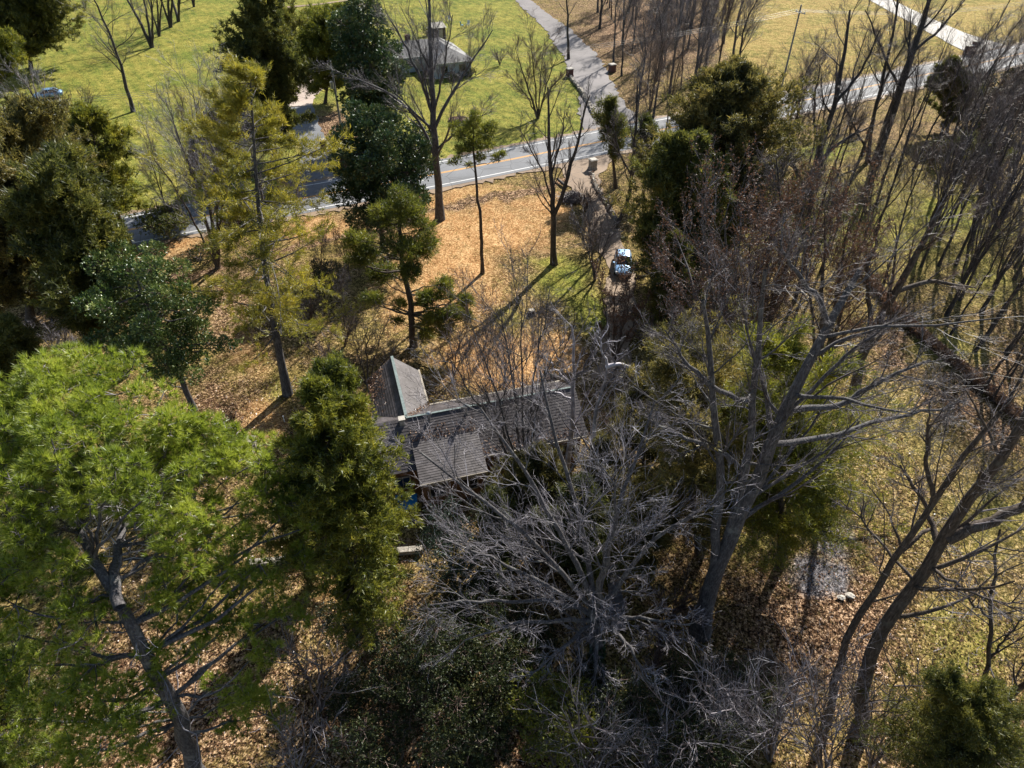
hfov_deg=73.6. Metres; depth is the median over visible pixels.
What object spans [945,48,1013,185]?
bare tree
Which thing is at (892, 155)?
bare tree
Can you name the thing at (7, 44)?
cedar tree
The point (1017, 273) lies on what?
bare tree
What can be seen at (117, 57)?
bare tree
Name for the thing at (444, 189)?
verge
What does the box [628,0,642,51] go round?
bare tree
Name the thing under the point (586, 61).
gravel drive
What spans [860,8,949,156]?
bare tree
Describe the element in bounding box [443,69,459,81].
evergreen shrub
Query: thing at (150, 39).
bare tree
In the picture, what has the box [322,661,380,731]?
evergreen shrub
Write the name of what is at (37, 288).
cedar tree
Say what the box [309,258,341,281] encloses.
evergreen shrub
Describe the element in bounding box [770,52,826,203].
bare tree
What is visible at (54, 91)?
bare tree
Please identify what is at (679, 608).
bare shrub
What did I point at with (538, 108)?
bare tree
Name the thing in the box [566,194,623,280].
bare tree
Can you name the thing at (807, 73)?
bare tree
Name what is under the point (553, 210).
bare tree
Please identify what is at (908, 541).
bare tree
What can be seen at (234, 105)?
white pine tree
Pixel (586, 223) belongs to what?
bare shrub
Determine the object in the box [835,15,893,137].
bare tree
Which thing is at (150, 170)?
bare tree
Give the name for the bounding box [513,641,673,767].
bare shrub
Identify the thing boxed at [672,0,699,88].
bare tree
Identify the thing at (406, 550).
retaining wall
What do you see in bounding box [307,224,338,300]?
bare tree
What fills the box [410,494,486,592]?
holly tree
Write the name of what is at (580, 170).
house drive
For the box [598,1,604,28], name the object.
bare tree
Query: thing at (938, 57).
bare tree
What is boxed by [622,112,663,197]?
cedar tree
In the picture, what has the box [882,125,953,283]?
bare tree
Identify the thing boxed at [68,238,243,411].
magnolia tree
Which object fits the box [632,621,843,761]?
bare shrub
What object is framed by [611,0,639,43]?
bare tree
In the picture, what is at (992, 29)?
bare tree
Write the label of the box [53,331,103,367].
bare shrub
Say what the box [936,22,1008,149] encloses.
bare tree
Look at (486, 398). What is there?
bare tree
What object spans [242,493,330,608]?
cedar tree
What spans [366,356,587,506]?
house
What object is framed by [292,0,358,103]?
cedar tree
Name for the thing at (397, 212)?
cedar tree
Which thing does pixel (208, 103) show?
bare tree
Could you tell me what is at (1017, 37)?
bare tree
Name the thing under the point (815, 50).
bare tree
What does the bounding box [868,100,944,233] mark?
bare tree
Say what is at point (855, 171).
bare tree
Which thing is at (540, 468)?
bare tree
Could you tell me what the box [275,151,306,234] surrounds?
bare tree
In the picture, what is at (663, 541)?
bare tree
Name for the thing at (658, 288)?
cedar tree
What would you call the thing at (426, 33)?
evergreen shrub
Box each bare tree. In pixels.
[0,51,58,111]
[34,82,56,105]
[48,86,70,117]
[58,0,149,112]
[75,83,100,104]
[124,30,263,268]
[127,0,163,47]
[134,127,167,203]
[146,0,167,36]
[160,0,172,27]
[167,78,192,139]
[173,0,200,21]
[174,106,234,225]
[202,83,223,159]
[240,109,278,228]
[243,109,292,186]
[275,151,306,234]
[291,303,310,350]
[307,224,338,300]
[312,0,501,221]
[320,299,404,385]
[328,263,352,325]
[330,219,350,280]
[375,316,764,725]
[401,218,614,477]
[500,7,572,118]
[515,57,598,265]
[520,287,601,470]
[554,312,653,457]
[555,0,578,58]
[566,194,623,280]
[590,237,654,360]
[591,150,1023,642]
[595,0,630,62]
[596,0,598,12]
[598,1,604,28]
[598,49,664,228]
[608,0,642,75]
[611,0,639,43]
[618,0,667,110]
[620,132,801,376]
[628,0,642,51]
[635,0,682,118]
[637,13,675,113]
[641,0,677,94]
[645,0,668,61]
[654,0,678,81]
[656,0,696,68]
[657,0,691,94]
[659,27,689,129]
[669,0,729,83]
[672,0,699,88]
[677,0,724,74]
[681,0,701,53]
[686,0,699,48]
[691,0,720,68]
[698,5,727,71]
[704,0,735,62]
[709,0,742,62]
[711,158,870,348]
[716,0,769,55]
[736,0,779,58]
[736,144,857,300]
[756,48,787,126]
[758,0,899,201]
[765,129,930,387]
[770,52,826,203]
[781,50,828,136]
[783,27,840,133]
[783,116,847,279]
[791,144,868,299]
[795,141,846,265]
[795,190,847,313]
[805,66,841,176]
[811,74,862,169]
[815,50,848,153]
[818,141,885,272]
[822,351,1023,725]
[829,355,1023,744]
[831,145,881,247]
[833,0,907,162]
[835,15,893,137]
[835,35,891,165]
[836,66,884,176]
[843,118,999,408]
[851,0,966,165]
[851,107,905,246]
[855,138,908,267]
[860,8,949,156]
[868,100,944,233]
[881,43,962,179]
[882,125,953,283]
[883,0,940,122]
[905,34,957,143]
[912,34,988,170]
[919,19,962,124]
[919,58,1022,233]
[919,104,1002,267]
[919,507,1023,704]
[931,130,1023,316]
[935,31,1023,184]
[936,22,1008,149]
[936,91,1023,266]
[938,38,1022,177]
[939,31,1009,135]
[939,83,1023,240]
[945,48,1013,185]
[948,206,1023,335]
[951,68,1023,217]
[953,105,1023,265]
[956,6,1020,70]
[956,119,1023,277]
[957,130,1023,301]
[964,83,1022,180]
[968,51,1022,158]
[969,66,1023,243]
[973,232,1023,351]
[975,186,1023,312]
[976,51,1023,202]
[979,262,1023,393]
[980,205,1023,341]
[984,39,1023,136]
[987,0,1023,70]
[988,26,1023,108]
[990,80,1023,182]
[990,301,1023,401]
[992,173,1023,286]
[995,88,1023,210]
[999,15,1023,93]
[1000,121,1023,226]
[1001,55,1023,141]
[1002,650,1023,705]
[1003,325,1023,353]
[1004,49,1023,92]
[1004,329,1023,402]
[1006,13,1023,70]
[1008,302,1023,378]
[1012,186,1023,280]
[1013,253,1023,267]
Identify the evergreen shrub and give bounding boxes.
[130,202,192,239]
[180,242,221,267]
[218,194,271,226]
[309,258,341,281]
[313,598,379,650]
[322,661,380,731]
[325,684,438,767]
[361,596,480,723]
[412,680,515,767]
[421,22,427,34]
[429,571,528,648]
[435,619,550,740]
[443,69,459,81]
[464,67,477,76]
[492,609,560,670]
[503,665,601,767]
[547,653,625,747]
[575,664,668,767]
[640,693,751,767]
[644,647,721,726]
[689,646,820,752]
[790,191,820,220]
[932,129,1016,163]
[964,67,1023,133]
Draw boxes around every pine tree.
[0,339,329,767]
[133,48,372,397]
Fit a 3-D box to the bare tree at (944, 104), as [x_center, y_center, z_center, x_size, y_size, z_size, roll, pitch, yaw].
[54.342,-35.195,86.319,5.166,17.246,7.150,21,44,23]
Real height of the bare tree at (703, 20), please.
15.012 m
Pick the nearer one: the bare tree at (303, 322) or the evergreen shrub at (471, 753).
the evergreen shrub at (471, 753)
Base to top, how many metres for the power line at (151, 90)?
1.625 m
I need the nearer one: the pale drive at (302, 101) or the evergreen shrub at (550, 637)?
the evergreen shrub at (550, 637)
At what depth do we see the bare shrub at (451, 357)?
55.71 m
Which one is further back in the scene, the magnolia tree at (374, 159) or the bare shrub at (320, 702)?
the magnolia tree at (374, 159)
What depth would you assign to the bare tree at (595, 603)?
29.30 m
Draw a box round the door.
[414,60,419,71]
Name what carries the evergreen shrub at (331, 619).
on the ground at (74, 68)
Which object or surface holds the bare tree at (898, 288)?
on the ground at (74, 68)
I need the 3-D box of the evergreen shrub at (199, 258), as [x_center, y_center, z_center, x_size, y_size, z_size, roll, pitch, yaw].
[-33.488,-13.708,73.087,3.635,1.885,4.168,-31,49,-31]
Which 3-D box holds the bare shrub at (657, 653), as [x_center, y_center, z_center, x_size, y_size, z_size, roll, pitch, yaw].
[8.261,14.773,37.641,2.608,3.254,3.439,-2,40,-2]
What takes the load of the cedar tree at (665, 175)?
on the ground at (74, 68)
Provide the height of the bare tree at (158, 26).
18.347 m
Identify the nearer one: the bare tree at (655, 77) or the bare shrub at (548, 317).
the bare shrub at (548, 317)
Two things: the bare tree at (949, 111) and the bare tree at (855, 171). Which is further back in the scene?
the bare tree at (949, 111)
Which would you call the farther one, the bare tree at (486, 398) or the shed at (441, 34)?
the shed at (441, 34)
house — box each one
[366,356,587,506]
[391,34,474,78]
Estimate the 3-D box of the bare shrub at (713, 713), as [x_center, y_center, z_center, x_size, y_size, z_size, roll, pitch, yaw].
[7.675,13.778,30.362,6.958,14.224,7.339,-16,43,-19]
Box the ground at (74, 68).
[0,0,1023,767]
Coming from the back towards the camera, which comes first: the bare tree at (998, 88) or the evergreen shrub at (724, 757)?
the bare tree at (998, 88)
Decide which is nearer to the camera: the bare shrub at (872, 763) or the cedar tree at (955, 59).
the bare shrub at (872, 763)
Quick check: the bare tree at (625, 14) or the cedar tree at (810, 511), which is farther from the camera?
the bare tree at (625, 14)
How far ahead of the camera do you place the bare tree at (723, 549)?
27.62 m
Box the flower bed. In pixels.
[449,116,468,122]
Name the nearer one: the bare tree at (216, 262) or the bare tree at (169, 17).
the bare tree at (216, 262)
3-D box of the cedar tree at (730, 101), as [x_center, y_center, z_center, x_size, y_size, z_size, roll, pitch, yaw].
[20.888,-20.828,66.503,24.347,20.886,13.576,-13,42,-15]
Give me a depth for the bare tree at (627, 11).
118.73 m
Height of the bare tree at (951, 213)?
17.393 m
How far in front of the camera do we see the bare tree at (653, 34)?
110.19 m
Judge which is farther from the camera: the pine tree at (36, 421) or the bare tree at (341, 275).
the bare tree at (341, 275)
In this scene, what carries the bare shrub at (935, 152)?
on the ground at (74, 68)
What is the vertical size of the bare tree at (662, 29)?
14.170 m
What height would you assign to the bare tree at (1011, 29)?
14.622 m
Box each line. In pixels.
[0,66,329,108]
[125,51,994,217]
[128,53,1020,229]
[128,74,926,230]
[133,61,1023,242]
[414,10,798,64]
[802,2,1019,14]
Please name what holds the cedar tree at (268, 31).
on the ground at (74, 68)
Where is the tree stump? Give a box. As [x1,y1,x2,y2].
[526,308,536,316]
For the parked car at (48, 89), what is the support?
on the ground at (74, 68)
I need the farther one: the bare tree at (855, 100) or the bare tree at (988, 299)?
the bare tree at (855, 100)
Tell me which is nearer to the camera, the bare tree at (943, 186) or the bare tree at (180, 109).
the bare tree at (943, 186)
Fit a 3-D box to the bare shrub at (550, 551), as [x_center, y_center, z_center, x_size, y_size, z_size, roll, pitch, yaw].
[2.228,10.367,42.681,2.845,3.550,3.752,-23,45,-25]
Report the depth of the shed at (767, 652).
35.52 m
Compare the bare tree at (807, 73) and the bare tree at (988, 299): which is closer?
the bare tree at (988, 299)
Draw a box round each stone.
[837,595,844,599]
[845,592,854,598]
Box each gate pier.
[565,67,573,76]
[588,157,598,169]
[608,63,616,72]
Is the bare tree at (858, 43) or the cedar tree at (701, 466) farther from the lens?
the bare tree at (858, 43)
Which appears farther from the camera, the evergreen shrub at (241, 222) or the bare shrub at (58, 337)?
the evergreen shrub at (241, 222)
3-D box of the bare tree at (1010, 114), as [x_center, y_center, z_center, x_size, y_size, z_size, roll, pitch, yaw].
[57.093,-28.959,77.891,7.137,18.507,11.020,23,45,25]
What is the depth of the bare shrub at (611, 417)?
51.03 m
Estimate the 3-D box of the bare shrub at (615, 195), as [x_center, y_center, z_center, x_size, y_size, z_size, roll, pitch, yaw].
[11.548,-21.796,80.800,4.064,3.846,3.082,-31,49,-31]
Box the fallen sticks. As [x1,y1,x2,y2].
[50,299,1004,767]
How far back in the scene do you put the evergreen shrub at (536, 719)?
30.77 m
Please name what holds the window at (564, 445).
in the house at (387, 381)
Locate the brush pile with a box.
[548,189,593,205]
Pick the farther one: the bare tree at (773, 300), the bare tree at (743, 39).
the bare tree at (743, 39)
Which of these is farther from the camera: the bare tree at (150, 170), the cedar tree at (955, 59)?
the cedar tree at (955, 59)
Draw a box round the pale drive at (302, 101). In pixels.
[290,85,322,105]
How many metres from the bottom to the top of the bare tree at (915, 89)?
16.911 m
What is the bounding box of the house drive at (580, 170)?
[560,156,636,381]
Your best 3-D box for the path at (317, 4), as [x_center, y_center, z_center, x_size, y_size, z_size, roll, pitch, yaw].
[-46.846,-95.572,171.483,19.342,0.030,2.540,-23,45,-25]
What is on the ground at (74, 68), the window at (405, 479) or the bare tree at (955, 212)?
the bare tree at (955, 212)
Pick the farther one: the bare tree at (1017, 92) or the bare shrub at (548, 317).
the bare tree at (1017, 92)
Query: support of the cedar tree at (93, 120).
on the ground at (74, 68)
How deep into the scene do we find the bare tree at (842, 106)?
81.34 m
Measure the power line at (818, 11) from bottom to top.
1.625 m
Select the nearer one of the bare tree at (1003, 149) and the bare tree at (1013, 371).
the bare tree at (1013, 371)
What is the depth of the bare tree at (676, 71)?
95.97 m
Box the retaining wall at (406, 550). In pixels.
[249,545,421,566]
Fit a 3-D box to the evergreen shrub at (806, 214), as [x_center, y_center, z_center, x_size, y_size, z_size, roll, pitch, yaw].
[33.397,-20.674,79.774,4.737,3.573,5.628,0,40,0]
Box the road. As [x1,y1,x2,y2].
[121,43,1023,244]
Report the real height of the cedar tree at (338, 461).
21.075 m
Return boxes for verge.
[120,42,1022,251]
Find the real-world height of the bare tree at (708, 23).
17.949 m
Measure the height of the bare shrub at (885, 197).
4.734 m
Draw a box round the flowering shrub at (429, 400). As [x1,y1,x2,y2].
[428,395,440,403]
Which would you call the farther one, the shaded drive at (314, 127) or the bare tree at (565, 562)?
the shaded drive at (314, 127)
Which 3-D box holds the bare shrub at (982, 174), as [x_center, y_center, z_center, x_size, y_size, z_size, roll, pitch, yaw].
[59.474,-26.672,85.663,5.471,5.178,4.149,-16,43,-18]
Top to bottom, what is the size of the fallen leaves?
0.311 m
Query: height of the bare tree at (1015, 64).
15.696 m
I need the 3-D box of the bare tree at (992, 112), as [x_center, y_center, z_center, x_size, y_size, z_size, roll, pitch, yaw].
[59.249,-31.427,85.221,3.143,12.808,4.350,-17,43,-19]
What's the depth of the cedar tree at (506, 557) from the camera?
39.16 m
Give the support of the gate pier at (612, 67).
on the gravel drive at (586, 61)
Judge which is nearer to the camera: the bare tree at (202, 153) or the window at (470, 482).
the window at (470, 482)
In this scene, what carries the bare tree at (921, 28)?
on the ground at (74, 68)
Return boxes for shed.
[431,21,445,38]
[689,648,804,733]
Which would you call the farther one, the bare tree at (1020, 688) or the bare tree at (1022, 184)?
the bare tree at (1022, 184)
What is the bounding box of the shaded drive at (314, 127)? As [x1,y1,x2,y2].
[287,105,333,183]
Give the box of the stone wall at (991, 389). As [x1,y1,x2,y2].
[864,274,1021,420]
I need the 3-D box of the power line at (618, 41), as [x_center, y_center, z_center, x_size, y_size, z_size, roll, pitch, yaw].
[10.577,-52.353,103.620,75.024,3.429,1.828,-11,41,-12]
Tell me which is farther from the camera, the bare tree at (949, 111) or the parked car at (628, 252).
the bare tree at (949, 111)
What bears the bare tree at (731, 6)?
on the ground at (74, 68)
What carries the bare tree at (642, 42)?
on the ground at (74, 68)
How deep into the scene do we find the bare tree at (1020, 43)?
98.53 m
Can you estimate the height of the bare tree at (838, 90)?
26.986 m
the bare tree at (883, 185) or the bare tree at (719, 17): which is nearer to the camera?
the bare tree at (883, 185)
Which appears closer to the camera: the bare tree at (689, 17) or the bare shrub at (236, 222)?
the bare shrub at (236, 222)
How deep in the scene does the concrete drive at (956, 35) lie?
150.51 m
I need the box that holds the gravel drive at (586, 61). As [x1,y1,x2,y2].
[516,0,633,129]
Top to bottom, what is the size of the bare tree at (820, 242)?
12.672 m
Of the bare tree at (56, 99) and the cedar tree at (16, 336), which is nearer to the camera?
the cedar tree at (16, 336)
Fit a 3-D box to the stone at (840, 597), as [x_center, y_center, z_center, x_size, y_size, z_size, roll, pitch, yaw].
[20.143,13.075,41.889,0.540,0.193,0.368,0,40,0]
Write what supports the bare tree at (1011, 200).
on the ground at (74, 68)
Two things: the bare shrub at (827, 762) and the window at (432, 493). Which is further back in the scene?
the window at (432, 493)
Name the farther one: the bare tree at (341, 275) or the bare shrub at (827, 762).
the bare tree at (341, 275)
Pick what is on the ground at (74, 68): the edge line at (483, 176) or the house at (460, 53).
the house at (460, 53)
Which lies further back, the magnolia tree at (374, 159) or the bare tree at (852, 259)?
the magnolia tree at (374, 159)
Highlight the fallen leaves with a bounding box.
[30,376,1023,767]
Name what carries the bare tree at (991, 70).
on the ground at (74, 68)
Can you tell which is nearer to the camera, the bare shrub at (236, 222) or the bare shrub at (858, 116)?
the bare shrub at (236, 222)
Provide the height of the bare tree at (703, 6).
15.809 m
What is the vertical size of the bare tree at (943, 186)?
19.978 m
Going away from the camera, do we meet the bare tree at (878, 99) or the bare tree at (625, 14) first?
the bare tree at (878, 99)
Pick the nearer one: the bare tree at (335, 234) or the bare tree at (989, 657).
the bare tree at (989, 657)
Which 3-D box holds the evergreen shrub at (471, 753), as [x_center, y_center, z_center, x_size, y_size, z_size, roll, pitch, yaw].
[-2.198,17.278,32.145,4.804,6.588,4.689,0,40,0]
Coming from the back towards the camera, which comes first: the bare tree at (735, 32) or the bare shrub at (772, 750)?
the bare tree at (735, 32)
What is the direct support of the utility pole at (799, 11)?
on the ground at (74, 68)
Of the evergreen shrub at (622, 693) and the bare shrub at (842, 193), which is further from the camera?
the bare shrub at (842, 193)
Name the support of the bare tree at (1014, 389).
on the ground at (74, 68)
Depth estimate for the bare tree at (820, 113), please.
84.20 m
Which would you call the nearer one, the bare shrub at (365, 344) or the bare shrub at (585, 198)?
the bare shrub at (365, 344)
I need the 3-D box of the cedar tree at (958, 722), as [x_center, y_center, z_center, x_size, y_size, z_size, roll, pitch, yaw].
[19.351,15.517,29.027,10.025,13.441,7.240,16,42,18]
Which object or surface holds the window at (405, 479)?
in the house at (387, 381)
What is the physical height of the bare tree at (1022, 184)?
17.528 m
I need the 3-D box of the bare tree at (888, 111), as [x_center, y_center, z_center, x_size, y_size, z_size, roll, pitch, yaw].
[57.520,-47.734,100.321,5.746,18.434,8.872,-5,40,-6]
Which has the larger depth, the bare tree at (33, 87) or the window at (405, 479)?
the bare tree at (33, 87)
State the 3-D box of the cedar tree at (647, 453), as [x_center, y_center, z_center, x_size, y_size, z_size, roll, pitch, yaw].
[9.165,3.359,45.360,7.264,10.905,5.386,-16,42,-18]
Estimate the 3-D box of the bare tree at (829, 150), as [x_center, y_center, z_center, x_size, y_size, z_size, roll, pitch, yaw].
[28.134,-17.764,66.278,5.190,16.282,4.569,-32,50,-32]
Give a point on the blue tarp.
(413, 500)
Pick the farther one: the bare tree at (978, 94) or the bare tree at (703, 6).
the bare tree at (703, 6)
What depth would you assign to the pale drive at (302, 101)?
114.14 m
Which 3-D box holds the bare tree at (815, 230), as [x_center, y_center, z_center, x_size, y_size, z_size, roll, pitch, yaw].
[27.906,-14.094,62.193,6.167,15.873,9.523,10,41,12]
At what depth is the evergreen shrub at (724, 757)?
31.75 m
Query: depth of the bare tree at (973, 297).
57.69 m
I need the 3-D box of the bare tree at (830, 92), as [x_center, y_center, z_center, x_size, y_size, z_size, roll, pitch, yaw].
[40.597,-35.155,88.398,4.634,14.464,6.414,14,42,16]
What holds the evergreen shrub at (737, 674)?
on the ground at (74, 68)
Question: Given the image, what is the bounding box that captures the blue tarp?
[395,493,417,516]
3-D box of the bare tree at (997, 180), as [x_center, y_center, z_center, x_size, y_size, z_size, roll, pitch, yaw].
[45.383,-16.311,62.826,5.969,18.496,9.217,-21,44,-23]
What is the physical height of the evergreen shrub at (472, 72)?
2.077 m
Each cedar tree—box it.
[0,0,91,68]
[0,24,41,86]
[0,87,111,322]
[0,134,151,378]
[0,308,54,425]
[0,614,83,767]
[9,257,63,314]
[45,100,152,244]
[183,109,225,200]
[205,0,319,154]
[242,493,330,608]
[264,347,425,657]
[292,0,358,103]
[337,179,477,347]
[444,106,507,273]
[461,481,540,598]
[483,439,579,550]
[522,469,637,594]
[562,293,792,565]
[573,428,627,513]
[588,372,676,478]
[591,92,638,188]
[602,52,840,257]
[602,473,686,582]
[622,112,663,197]
[624,126,749,297]
[642,228,713,338]
[691,313,927,591]
[848,652,1023,767]
[917,54,991,129]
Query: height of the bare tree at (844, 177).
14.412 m
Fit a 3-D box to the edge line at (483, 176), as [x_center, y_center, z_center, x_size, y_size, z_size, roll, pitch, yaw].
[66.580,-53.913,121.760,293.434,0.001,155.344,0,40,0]
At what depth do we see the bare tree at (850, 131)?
84.09 m
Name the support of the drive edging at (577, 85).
on the ground at (74, 68)
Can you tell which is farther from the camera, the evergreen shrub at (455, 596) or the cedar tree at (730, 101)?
the cedar tree at (730, 101)
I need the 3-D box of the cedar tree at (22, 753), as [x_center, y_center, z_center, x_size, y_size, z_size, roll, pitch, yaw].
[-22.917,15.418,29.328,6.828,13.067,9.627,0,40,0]
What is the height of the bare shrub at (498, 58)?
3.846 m
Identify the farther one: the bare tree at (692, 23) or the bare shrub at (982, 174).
the bare tree at (692, 23)
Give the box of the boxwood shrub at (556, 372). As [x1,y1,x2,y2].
[538,360,571,382]
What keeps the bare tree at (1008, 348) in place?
on the ground at (74, 68)
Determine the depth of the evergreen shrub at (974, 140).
91.53 m
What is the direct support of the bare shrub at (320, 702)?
on the ground at (74, 68)
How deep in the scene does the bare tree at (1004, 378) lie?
53.26 m
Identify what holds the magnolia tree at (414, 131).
on the ground at (74, 68)
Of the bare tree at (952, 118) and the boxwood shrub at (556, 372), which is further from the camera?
the bare tree at (952, 118)
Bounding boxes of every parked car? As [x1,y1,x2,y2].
[34,87,61,99]
[613,249,631,274]
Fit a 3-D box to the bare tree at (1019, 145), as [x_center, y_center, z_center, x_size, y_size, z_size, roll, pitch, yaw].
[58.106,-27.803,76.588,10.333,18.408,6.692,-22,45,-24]
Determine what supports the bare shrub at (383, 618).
on the ground at (74, 68)
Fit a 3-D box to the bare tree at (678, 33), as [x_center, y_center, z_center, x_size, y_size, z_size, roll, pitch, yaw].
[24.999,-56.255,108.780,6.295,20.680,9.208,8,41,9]
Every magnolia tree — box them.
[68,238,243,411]
[325,0,412,122]
[326,97,436,248]
[398,119,442,182]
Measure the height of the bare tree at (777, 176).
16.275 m
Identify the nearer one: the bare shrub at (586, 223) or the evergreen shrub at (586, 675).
the evergreen shrub at (586, 675)
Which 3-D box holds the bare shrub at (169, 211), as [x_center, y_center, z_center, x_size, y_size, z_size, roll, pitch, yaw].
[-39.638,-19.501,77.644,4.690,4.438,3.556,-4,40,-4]
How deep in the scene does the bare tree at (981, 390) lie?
52.98 m
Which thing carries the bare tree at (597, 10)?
on the ground at (74, 68)
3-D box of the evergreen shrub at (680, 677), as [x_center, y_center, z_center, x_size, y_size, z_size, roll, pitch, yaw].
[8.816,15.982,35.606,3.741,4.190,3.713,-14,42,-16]
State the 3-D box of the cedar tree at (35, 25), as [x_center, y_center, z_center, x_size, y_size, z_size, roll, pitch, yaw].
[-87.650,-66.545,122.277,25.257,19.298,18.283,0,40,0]
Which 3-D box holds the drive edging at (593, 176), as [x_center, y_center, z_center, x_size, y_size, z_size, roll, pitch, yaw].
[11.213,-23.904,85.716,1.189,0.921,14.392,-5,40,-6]
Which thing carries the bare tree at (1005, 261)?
on the ground at (74, 68)
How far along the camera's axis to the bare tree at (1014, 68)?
91.61 m
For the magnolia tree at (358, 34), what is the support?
on the ground at (74, 68)
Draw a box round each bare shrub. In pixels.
[36,316,76,362]
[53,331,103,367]
[141,195,179,223]
[209,205,240,228]
[247,680,364,767]
[265,596,380,711]
[293,290,324,319]
[307,332,346,358]
[323,305,362,344]
[351,593,401,626]
[428,305,486,378]
[476,308,542,377]
[490,46,506,64]
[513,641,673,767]
[530,542,558,570]
[538,297,586,360]
[567,178,604,210]
[572,208,614,250]
[594,181,626,212]
[597,397,623,445]
[600,686,752,767]
[621,605,786,767]
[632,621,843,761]
[633,304,672,350]
[639,611,687,672]
[645,564,701,619]
[729,588,907,767]
[808,616,1001,767]
[821,181,861,209]
[841,104,873,130]
[853,172,896,215]
[918,136,956,165]
[969,153,1002,189]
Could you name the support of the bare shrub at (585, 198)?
on the ground at (74, 68)
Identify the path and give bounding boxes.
[287,0,347,7]
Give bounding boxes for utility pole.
[329,61,340,123]
[781,5,805,86]
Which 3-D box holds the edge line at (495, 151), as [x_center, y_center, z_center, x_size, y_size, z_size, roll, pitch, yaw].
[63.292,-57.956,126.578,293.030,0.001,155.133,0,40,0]
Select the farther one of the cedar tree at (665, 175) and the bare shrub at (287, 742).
the cedar tree at (665, 175)
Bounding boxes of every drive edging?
[569,75,594,115]
[589,170,616,220]
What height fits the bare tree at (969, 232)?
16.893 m
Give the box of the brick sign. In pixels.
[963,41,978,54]
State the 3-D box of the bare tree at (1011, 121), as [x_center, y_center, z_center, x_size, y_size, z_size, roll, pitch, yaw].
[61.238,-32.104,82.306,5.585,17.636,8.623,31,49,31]
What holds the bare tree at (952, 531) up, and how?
on the ground at (74, 68)
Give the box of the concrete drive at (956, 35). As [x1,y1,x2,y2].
[872,0,1001,50]
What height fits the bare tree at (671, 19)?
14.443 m
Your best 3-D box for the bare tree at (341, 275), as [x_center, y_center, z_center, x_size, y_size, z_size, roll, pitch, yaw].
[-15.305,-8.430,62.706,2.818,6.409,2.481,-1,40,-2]
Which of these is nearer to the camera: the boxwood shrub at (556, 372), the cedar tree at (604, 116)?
the boxwood shrub at (556, 372)
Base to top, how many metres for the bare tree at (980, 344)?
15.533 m
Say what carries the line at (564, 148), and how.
on the road
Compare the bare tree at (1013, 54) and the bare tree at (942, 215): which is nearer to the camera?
the bare tree at (942, 215)
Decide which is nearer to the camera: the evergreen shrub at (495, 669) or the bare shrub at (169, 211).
the evergreen shrub at (495, 669)
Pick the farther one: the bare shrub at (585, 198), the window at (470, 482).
the bare shrub at (585, 198)
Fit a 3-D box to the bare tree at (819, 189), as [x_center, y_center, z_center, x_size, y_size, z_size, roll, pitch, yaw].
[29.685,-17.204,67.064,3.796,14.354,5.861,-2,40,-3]
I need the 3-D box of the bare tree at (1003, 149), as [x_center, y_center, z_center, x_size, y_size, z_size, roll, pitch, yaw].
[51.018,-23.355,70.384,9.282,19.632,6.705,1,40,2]
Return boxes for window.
[394,475,411,489]
[429,482,446,497]
[461,476,478,490]
[561,442,575,456]
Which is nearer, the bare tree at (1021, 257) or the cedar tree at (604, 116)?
the bare tree at (1021, 257)
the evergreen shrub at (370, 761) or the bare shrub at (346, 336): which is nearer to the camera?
the evergreen shrub at (370, 761)
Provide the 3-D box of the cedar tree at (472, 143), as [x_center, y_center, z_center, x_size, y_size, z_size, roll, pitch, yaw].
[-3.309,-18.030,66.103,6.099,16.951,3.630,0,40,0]
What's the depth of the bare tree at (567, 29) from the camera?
129.12 m
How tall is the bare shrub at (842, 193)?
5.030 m
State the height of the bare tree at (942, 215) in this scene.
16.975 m
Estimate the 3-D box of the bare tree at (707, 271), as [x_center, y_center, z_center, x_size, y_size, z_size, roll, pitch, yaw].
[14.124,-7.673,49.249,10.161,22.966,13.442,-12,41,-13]
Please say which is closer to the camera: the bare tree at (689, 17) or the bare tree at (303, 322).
the bare tree at (303, 322)
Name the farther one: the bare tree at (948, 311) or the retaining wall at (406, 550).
the bare tree at (948, 311)
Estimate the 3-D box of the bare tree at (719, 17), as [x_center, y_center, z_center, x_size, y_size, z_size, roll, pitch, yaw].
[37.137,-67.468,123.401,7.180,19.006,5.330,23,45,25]
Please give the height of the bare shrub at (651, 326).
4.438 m
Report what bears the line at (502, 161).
on the road
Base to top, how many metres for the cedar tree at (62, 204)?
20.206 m
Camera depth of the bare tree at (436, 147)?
70.62 m
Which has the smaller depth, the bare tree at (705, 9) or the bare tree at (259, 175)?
the bare tree at (259, 175)
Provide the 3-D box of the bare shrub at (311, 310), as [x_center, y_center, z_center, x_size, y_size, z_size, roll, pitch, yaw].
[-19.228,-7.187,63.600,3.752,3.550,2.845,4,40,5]
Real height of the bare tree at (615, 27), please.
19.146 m
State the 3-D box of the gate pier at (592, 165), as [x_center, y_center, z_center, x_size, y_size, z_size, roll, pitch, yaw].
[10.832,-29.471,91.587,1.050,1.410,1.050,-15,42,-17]

